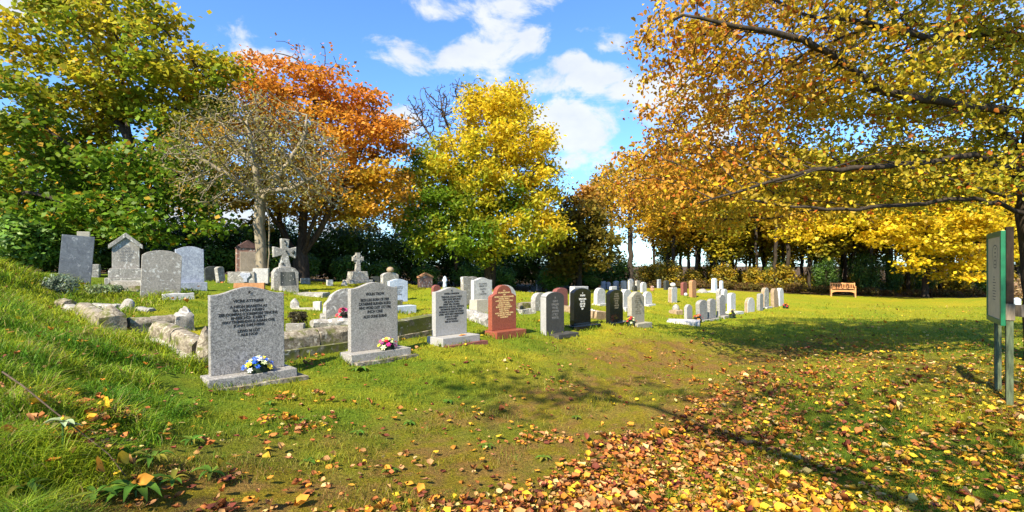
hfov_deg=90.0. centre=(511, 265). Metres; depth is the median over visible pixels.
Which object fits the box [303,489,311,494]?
fallen leaf
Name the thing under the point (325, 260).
hedge bush
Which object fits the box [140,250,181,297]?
headstone
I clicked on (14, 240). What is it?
laurel bush
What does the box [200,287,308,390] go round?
headstone
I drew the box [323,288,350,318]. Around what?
headstone
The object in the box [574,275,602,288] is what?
laurel bush
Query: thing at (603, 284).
headstone
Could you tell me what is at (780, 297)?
headstone
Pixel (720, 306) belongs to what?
headstone
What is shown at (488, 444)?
lawn weed
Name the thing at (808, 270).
woodland tree
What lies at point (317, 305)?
broken kerb corner
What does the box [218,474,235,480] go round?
fallen leaf
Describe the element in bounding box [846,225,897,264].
woodland tree
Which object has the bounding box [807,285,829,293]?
bracken clump
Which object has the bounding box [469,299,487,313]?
concrete block
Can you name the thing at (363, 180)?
orange maple tree
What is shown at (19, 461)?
bank grass
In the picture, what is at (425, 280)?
headstone
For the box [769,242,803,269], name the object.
woodland tree
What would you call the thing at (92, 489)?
broad leaved weed
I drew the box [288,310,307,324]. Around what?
dried wreath
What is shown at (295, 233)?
hedge bush
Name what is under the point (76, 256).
headstone
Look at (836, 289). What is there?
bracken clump
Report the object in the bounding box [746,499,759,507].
fallen leaf
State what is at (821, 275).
evergreen shrub
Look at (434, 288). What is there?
headstone
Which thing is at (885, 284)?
evergreen shrub
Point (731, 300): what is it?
headstone
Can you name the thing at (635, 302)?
headstone
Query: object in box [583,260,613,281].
hedge bush
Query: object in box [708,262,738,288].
golden shrub
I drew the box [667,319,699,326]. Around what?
ledger slab
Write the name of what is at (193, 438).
broad leaved weed
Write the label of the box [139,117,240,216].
woodland tree
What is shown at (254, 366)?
flower bunch
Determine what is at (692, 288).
headstone
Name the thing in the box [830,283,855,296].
park bench
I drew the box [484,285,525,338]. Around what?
headstone
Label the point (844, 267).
woodland tree
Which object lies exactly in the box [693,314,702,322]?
flower bunch
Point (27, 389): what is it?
bramble stem
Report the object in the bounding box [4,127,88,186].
woodland tree
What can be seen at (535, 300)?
headstone
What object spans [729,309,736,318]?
flower bunch
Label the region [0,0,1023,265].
sky
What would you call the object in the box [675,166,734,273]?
woodland tree
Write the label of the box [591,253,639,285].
hedge bush
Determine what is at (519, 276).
hedge bush
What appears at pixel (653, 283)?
bracken clump
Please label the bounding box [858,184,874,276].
woodland tree
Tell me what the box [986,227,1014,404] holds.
notice board
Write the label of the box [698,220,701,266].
woodland tree
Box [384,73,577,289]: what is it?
ash tree
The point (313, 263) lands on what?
laurel bush
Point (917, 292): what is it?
bracken clump
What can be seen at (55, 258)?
laurel bush
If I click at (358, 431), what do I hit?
lawn weed
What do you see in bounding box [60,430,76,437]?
fallen leaf
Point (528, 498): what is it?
fallen leaf
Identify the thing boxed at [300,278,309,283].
stone block
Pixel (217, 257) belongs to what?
laurel bush
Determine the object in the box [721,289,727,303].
headstone
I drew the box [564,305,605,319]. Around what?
grave kerb
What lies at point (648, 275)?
golden shrub
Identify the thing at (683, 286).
headstone
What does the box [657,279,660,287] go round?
headstone
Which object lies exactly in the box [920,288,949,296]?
bracken clump
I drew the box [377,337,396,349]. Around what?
flower bunch
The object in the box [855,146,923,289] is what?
woodland tree
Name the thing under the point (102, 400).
fallen leaf
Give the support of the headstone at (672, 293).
on the ground at (624, 368)
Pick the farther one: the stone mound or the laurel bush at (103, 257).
the stone mound
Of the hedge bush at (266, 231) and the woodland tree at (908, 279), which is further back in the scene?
the woodland tree at (908, 279)
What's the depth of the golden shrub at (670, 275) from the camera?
35.71 m
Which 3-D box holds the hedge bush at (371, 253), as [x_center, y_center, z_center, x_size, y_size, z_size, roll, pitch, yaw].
[-7.951,-0.607,29.390,3.399,3.649,3.094,0,0,20]
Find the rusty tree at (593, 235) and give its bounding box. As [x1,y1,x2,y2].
[535,180,627,285]
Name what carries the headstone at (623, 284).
on the ground at (624, 368)
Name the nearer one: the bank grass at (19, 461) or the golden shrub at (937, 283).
the bank grass at (19, 461)
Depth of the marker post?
20.94 m
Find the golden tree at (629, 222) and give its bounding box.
[589,152,679,287]
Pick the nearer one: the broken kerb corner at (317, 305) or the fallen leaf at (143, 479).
the fallen leaf at (143, 479)
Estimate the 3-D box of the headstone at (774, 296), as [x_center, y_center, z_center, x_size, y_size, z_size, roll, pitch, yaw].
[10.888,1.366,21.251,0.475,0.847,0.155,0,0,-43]
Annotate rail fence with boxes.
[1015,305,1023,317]
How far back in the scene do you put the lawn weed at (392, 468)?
3.69 m
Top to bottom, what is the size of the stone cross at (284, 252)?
1.673 m
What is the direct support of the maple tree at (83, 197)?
on the ground at (624, 368)
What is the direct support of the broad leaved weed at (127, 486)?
on the ground at (624, 368)
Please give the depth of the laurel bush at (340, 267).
25.61 m
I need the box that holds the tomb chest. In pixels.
[227,268,269,282]
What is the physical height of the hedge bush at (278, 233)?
4.035 m
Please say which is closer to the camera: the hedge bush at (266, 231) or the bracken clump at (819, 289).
the hedge bush at (266, 231)
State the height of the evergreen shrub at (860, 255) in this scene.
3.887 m
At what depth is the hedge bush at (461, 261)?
30.53 m
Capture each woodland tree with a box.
[0,136,26,186]
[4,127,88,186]
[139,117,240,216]
[335,187,391,245]
[378,164,431,278]
[578,165,640,283]
[624,174,672,262]
[632,210,694,264]
[639,144,697,273]
[639,155,704,274]
[639,173,716,270]
[653,211,701,280]
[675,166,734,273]
[687,248,690,275]
[692,178,757,288]
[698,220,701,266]
[701,202,733,277]
[702,169,741,287]
[713,149,754,288]
[717,237,751,270]
[728,216,783,281]
[736,174,765,274]
[743,145,828,291]
[744,147,807,285]
[748,177,782,279]
[757,216,795,290]
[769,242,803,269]
[781,163,861,291]
[785,231,840,290]
[796,188,825,291]
[800,232,803,276]
[814,223,868,284]
[834,236,865,266]
[840,185,867,292]
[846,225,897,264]
[848,221,856,292]
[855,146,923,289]
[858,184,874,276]
[884,206,955,283]
[906,244,911,291]
[920,128,992,290]
[931,222,975,272]
[951,184,1016,286]
[964,191,1006,289]
[985,199,1019,285]
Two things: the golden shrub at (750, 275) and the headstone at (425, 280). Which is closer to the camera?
the headstone at (425, 280)
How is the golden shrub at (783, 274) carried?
on the ground at (624, 368)
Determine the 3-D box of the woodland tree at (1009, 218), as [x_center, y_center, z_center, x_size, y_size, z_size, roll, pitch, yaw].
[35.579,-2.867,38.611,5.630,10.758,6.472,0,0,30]
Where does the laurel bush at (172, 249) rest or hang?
on the ground at (624, 368)
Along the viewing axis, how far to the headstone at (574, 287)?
12.92 m
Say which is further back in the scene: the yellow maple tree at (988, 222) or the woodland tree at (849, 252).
the woodland tree at (849, 252)
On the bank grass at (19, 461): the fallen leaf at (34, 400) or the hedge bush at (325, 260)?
the fallen leaf at (34, 400)
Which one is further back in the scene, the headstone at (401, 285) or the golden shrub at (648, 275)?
the golden shrub at (648, 275)
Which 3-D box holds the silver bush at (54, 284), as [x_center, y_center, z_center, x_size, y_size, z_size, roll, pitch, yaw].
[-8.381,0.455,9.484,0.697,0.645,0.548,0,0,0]
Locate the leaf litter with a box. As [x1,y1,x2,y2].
[0,268,1023,511]
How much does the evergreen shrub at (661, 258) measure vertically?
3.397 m
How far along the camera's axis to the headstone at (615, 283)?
30.97 m
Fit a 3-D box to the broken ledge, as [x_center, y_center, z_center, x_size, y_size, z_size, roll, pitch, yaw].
[-6.555,0.614,10.060,0.535,0.154,0.243,0,0,-40]
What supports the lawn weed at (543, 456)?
on the ground at (624, 368)
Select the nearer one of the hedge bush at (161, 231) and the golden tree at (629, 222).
the hedge bush at (161, 231)
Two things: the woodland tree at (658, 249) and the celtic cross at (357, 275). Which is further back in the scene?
the woodland tree at (658, 249)
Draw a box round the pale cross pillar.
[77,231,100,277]
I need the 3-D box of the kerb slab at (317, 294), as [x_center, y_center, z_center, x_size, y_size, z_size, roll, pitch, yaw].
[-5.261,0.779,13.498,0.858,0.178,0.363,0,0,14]
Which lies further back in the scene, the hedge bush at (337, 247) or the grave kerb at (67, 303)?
the hedge bush at (337, 247)
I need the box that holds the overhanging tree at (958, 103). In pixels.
[594,0,1023,360]
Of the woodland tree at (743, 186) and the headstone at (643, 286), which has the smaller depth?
the headstone at (643, 286)
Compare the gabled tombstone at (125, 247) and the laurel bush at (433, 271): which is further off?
the laurel bush at (433, 271)
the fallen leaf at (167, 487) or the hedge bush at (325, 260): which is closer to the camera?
the fallen leaf at (167, 487)
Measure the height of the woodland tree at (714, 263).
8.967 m
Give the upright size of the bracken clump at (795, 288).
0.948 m
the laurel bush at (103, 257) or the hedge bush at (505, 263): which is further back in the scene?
the hedge bush at (505, 263)
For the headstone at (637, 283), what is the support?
on the ground at (624, 368)
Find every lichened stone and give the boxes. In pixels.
[516,302,530,308]
[516,308,535,313]
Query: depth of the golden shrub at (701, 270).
40.74 m
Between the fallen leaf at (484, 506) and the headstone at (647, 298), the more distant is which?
the headstone at (647, 298)
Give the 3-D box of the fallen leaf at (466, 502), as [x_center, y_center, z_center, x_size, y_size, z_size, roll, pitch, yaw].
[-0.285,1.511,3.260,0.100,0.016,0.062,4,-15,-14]
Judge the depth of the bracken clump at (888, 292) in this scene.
35.04 m
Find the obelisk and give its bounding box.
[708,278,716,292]
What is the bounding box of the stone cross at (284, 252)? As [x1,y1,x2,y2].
[271,238,298,291]
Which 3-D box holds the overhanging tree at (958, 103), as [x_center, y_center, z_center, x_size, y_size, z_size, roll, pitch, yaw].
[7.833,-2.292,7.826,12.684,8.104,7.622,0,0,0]
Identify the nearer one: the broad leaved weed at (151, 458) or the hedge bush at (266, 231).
the broad leaved weed at (151, 458)
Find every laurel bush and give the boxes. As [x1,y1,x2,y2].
[0,211,68,268]
[21,226,80,272]
[93,240,149,273]
[145,242,181,252]
[194,244,234,272]
[225,244,279,273]
[289,252,321,278]
[328,254,370,281]
[368,259,401,280]
[409,264,440,284]
[449,261,483,283]
[495,265,517,287]
[535,266,573,290]
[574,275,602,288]
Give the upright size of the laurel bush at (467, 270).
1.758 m
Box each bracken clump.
[646,280,662,287]
[669,281,688,287]
[686,279,710,288]
[708,280,733,288]
[731,282,754,290]
[753,282,780,290]
[781,282,808,292]
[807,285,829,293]
[824,284,847,293]
[856,287,880,295]
[877,289,897,295]
[898,289,920,296]
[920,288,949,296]
[938,289,964,296]
[959,289,984,295]
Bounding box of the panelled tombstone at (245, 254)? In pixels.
[235,240,255,271]
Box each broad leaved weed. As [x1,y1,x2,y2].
[5,477,57,497]
[75,485,116,504]
[94,473,174,504]
[131,450,176,467]
[153,468,188,486]
[178,435,207,444]
[189,462,234,480]
[347,365,370,371]
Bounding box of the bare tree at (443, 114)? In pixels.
[402,78,484,287]
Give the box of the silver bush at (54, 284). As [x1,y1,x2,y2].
[39,273,82,296]
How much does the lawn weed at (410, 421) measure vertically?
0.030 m
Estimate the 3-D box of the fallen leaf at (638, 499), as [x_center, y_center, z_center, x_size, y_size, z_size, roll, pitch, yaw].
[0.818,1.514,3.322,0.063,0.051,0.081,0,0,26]
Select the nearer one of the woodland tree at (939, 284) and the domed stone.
the domed stone
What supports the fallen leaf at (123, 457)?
on the bank grass at (19, 461)
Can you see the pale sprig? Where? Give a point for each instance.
(64, 420)
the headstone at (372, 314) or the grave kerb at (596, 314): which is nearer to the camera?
the headstone at (372, 314)
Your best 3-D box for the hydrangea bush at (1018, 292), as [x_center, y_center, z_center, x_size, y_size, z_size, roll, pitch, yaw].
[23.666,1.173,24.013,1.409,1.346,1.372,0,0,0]
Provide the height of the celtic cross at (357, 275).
1.400 m
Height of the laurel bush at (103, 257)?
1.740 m
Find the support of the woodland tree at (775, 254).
on the ground at (624, 368)
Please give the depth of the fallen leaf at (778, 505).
3.35 m
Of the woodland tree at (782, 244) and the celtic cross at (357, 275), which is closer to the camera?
the celtic cross at (357, 275)
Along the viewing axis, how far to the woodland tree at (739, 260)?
47.53 m
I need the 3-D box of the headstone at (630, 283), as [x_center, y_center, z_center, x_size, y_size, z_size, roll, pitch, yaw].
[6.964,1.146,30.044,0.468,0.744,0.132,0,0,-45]
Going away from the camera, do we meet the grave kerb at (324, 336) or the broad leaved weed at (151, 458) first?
the broad leaved weed at (151, 458)
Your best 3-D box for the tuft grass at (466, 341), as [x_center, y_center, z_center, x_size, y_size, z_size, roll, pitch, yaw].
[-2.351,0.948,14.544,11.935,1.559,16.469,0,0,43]
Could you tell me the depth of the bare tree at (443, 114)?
28.88 m
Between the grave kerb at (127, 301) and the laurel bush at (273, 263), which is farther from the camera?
the laurel bush at (273, 263)
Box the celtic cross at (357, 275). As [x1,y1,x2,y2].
[343,253,372,283]
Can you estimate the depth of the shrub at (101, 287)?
10.31 m
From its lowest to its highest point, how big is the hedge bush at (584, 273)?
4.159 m
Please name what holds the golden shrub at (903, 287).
on the ground at (624, 368)
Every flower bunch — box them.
[241,355,274,373]
[335,307,347,317]
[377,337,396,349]
[626,316,636,326]
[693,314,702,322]
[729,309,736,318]
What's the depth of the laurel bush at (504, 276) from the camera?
29.68 m
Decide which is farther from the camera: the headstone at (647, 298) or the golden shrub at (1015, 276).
the golden shrub at (1015, 276)
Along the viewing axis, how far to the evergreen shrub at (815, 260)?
39.69 m
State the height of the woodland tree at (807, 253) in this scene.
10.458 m
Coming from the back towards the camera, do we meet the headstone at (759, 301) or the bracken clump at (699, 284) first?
the bracken clump at (699, 284)
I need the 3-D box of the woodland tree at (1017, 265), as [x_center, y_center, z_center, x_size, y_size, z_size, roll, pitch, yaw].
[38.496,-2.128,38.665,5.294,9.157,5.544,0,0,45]
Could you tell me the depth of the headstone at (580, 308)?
10.46 m
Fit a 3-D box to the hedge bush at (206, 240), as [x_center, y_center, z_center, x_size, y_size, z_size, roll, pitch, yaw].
[-13.834,-0.754,23.657,3.003,3.070,2.733,0,0,-23]
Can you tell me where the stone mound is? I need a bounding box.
[696,289,709,292]
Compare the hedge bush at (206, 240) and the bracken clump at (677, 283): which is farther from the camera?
the bracken clump at (677, 283)
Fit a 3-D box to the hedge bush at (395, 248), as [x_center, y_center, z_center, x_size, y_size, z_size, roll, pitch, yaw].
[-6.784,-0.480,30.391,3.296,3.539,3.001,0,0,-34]
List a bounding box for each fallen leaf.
[28,396,46,402]
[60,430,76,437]
[96,456,104,471]
[97,397,108,407]
[117,450,128,463]
[131,473,153,484]
[162,485,173,488]
[217,458,226,468]
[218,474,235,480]
[293,494,308,505]
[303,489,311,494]
[460,492,468,499]
[460,501,473,504]
[479,504,491,509]
[513,506,525,511]
[522,490,530,501]
[523,494,531,500]
[632,496,643,502]
[651,494,660,503]
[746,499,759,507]
[773,501,785,511]
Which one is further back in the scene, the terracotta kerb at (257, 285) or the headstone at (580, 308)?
the terracotta kerb at (257, 285)
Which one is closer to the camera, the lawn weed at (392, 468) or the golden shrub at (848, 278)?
the lawn weed at (392, 468)
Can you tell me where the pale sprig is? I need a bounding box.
[42,416,82,453]
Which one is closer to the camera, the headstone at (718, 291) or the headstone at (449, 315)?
the headstone at (449, 315)
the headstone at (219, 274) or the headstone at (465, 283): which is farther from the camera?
the headstone at (219, 274)
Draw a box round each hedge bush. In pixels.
[94,226,148,273]
[105,219,178,251]
[144,211,207,250]
[175,217,243,271]
[212,217,274,272]
[220,217,279,247]
[247,212,298,277]
[270,221,324,271]
[307,220,363,280]
[319,224,369,279]
[349,223,400,279]
[374,228,420,279]
[394,228,444,282]
[428,246,472,284]
[441,242,483,284]
[481,242,520,270]
[497,250,535,285]
[518,241,552,286]
[543,237,595,287]
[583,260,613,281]
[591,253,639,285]
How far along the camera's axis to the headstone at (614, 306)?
11.44 m
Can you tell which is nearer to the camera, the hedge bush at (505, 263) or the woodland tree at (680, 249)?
the hedge bush at (505, 263)
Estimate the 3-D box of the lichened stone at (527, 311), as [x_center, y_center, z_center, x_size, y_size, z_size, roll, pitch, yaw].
[0.317,1.042,11.395,0.459,0.196,0.228,0,0,-34]
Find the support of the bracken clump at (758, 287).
on the ground at (624, 368)
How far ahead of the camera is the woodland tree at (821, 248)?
36.77 m
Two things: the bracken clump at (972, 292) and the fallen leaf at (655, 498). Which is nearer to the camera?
the fallen leaf at (655, 498)
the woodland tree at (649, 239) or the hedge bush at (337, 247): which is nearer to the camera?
the hedge bush at (337, 247)
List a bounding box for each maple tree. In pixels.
[0,0,262,267]
[185,32,426,279]
[762,142,1019,296]
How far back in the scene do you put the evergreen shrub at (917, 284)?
36.04 m
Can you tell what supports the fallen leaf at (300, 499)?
on the ground at (624, 368)
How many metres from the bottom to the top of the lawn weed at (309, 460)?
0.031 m
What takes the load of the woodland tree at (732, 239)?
on the ground at (624, 368)
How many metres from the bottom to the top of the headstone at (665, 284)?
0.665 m
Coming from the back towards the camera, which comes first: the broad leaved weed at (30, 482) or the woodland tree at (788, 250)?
the woodland tree at (788, 250)
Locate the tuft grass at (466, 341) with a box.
[80,277,729,388]
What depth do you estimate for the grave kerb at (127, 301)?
8.95 m
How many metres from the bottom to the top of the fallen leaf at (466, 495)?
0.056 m
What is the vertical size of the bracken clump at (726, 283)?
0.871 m
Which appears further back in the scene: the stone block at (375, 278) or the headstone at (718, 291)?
the stone block at (375, 278)
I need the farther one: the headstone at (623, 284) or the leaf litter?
the headstone at (623, 284)
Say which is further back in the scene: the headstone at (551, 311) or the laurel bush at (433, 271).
the laurel bush at (433, 271)
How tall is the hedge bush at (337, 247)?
3.587 m
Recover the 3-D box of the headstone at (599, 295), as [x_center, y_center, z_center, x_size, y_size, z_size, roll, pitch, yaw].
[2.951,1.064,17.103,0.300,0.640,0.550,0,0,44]
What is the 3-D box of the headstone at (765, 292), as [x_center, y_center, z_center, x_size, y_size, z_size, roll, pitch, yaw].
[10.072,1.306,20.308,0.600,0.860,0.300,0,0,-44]
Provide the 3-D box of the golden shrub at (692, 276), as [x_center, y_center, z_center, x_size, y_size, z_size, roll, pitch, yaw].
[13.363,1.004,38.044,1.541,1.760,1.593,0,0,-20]
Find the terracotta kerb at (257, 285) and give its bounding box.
[233,283,265,289]
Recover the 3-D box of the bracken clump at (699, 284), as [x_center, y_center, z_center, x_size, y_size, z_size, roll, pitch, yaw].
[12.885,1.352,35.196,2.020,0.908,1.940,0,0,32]
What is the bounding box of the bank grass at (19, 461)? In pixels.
[0,256,211,511]
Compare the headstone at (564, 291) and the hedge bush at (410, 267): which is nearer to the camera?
the headstone at (564, 291)
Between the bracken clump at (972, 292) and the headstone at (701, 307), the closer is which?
the headstone at (701, 307)
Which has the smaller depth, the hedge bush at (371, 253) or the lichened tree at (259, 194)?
the lichened tree at (259, 194)
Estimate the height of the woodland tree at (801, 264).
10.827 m
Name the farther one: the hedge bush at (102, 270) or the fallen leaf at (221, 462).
the hedge bush at (102, 270)
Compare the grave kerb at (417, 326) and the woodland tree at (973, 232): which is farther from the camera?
the woodland tree at (973, 232)
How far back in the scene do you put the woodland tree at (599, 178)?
39.82 m
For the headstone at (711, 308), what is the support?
on the ground at (624, 368)
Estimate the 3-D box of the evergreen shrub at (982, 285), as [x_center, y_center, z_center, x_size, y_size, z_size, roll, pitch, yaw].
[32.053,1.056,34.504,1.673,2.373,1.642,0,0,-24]
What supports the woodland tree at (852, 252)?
on the ground at (624, 368)
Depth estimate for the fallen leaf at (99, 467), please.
2.68 m
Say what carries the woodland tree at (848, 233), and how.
on the ground at (624, 368)
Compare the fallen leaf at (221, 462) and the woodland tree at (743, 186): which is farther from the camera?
the woodland tree at (743, 186)
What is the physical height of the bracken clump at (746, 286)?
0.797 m
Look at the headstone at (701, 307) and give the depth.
15.31 m
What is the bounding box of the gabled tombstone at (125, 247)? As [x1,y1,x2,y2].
[104,233,142,284]
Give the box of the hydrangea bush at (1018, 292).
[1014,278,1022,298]
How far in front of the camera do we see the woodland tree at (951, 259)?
41.98 m
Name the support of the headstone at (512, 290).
on the ground at (624, 368)
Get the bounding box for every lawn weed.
[298,457,315,466]
[350,429,365,434]
[381,465,399,472]
[402,420,414,424]
[477,442,494,448]
[536,454,551,460]
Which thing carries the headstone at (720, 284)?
on the ground at (624, 368)
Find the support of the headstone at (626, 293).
on the ground at (624, 368)
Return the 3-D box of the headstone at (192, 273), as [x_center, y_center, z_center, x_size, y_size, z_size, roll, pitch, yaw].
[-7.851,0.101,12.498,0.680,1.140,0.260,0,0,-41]
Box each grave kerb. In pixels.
[55,299,77,310]
[68,302,196,333]
[92,298,156,311]
[148,313,347,365]
[398,314,431,340]
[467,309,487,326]
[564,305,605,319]
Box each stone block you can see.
[110,280,140,291]
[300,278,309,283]
[326,280,332,285]
[371,276,378,282]
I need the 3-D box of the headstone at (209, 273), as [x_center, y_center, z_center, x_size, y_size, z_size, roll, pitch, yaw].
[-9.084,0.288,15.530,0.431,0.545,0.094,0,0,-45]
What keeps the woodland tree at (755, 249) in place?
on the ground at (624, 368)
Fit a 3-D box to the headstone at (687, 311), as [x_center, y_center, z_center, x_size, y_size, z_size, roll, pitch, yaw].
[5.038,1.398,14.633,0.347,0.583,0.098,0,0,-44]
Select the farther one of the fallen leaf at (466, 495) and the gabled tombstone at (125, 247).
the gabled tombstone at (125, 247)
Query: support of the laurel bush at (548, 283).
on the ground at (624, 368)
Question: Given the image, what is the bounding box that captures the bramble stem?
[2,371,125,475]
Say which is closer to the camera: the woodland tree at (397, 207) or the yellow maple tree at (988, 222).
the yellow maple tree at (988, 222)
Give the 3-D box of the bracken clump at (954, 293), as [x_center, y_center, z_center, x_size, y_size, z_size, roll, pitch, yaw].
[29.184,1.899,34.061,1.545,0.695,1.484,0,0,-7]
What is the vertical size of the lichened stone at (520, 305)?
0.203 m
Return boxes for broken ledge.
[162,292,193,299]
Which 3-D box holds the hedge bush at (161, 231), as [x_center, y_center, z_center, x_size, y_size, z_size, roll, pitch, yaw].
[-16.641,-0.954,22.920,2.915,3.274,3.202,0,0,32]
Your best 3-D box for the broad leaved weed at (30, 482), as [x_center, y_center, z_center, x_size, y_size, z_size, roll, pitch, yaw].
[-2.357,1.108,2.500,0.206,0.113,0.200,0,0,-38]
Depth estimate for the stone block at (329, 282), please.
17.44 m
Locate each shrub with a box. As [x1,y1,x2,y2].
[81,283,128,294]
[635,263,658,286]
[646,260,664,278]
[652,250,676,280]
[654,260,683,286]
[681,268,703,287]
[691,262,712,287]
[703,251,732,277]
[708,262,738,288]
[733,267,754,288]
[741,265,769,290]
[764,256,786,285]
[765,262,797,291]
[795,271,815,290]
[810,248,842,285]
[810,256,842,289]
[839,248,874,285]
[841,273,859,292]
[846,253,884,294]
[872,254,904,294]
[887,270,916,292]
[909,265,941,289]
[929,273,946,291]
[941,271,975,292]
[974,269,985,293]
[979,271,1019,290]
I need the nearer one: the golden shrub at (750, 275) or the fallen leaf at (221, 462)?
the fallen leaf at (221, 462)
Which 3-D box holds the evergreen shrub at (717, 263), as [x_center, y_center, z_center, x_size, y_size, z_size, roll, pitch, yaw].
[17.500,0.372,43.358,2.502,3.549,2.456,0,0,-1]
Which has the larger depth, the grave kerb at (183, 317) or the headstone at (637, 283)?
the headstone at (637, 283)
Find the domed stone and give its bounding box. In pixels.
[669,304,682,314]
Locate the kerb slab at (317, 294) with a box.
[294,291,329,297]
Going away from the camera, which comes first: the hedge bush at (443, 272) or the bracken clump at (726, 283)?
the hedge bush at (443, 272)
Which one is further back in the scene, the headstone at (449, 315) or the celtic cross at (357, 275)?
the celtic cross at (357, 275)
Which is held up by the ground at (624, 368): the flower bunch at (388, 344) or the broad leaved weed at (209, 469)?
the broad leaved weed at (209, 469)
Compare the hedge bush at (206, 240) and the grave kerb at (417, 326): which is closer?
the grave kerb at (417, 326)
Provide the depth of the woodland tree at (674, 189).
37.84 m
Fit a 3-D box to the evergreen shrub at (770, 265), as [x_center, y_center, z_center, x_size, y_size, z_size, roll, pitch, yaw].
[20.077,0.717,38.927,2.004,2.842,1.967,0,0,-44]
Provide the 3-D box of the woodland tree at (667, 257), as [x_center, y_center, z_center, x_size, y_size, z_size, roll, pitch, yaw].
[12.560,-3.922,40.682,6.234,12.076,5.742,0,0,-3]
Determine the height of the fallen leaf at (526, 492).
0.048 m
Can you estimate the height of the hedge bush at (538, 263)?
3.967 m
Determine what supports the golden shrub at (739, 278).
on the ground at (624, 368)
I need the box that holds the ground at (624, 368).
[0,266,1023,511]
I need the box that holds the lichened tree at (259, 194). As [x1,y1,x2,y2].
[139,79,358,283]
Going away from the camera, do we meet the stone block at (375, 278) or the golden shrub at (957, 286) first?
the stone block at (375, 278)
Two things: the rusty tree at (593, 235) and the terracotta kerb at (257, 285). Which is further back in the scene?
the rusty tree at (593, 235)
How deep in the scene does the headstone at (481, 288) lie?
12.56 m
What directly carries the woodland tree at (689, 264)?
on the ground at (624, 368)
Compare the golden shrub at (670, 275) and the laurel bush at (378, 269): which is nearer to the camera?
the laurel bush at (378, 269)
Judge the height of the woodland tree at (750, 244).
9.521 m
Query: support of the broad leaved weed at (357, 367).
on the ground at (624, 368)
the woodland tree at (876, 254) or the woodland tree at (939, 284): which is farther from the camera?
the woodland tree at (876, 254)
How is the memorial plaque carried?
on the ground at (624, 368)
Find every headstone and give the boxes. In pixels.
[58,234,94,284]
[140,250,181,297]
[175,246,206,290]
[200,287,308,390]
[204,266,216,280]
[214,267,225,282]
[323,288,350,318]
[340,282,418,365]
[380,267,398,284]
[388,279,415,313]
[417,273,433,287]
[427,287,487,347]
[431,285,440,295]
[460,276,476,304]
[471,278,491,299]
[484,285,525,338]
[492,285,515,294]
[531,292,543,310]
[536,280,541,290]
[540,292,578,338]
[552,288,567,304]
[565,288,600,330]
[569,286,587,305]
[593,288,605,305]
[601,281,605,288]
[606,289,626,325]
[613,281,618,289]
[621,281,626,289]
[621,289,630,311]
[627,291,651,327]
[628,279,633,289]
[635,280,639,289]
[640,282,646,292]
[643,292,655,305]
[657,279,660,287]
[663,280,668,289]
[668,283,676,302]
[680,282,686,294]
[684,304,692,318]
[689,280,695,297]
[696,300,711,321]
[707,299,720,320]
[716,289,721,297]
[716,294,728,318]
[719,281,722,288]
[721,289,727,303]
[726,293,743,313]
[745,297,754,312]
[757,293,762,310]
[761,288,772,308]
[770,288,777,306]
[777,288,783,305]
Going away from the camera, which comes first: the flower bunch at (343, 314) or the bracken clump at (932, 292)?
the flower bunch at (343, 314)
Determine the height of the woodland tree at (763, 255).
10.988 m
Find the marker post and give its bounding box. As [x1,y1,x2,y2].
[1014,298,1020,304]
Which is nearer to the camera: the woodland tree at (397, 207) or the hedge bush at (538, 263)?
the hedge bush at (538, 263)
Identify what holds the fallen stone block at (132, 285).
on the ground at (624, 368)
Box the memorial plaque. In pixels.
[279,272,297,292]
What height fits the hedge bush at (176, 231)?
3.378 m
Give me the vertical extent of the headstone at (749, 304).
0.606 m
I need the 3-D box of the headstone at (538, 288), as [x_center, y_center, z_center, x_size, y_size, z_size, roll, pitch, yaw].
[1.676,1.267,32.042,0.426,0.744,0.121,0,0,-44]
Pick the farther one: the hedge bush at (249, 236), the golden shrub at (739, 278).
the golden shrub at (739, 278)
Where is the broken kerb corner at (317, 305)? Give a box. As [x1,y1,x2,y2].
[292,301,321,309]
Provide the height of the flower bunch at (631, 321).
0.301 m
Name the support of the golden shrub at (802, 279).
on the ground at (624, 368)
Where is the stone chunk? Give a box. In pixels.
[290,298,299,307]
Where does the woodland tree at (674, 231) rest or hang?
on the ground at (624, 368)
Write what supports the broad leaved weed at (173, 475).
on the ground at (624, 368)
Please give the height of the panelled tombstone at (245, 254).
1.298 m
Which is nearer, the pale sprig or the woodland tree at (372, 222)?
the pale sprig
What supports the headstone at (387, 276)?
on the ground at (624, 368)
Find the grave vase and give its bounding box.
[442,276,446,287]
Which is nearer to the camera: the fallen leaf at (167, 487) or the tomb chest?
the fallen leaf at (167, 487)
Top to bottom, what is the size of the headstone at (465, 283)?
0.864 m
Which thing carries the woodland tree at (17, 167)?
on the ground at (624, 368)
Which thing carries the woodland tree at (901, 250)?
on the ground at (624, 368)
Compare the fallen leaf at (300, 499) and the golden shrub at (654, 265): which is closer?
the fallen leaf at (300, 499)
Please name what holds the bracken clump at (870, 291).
on the ground at (624, 368)

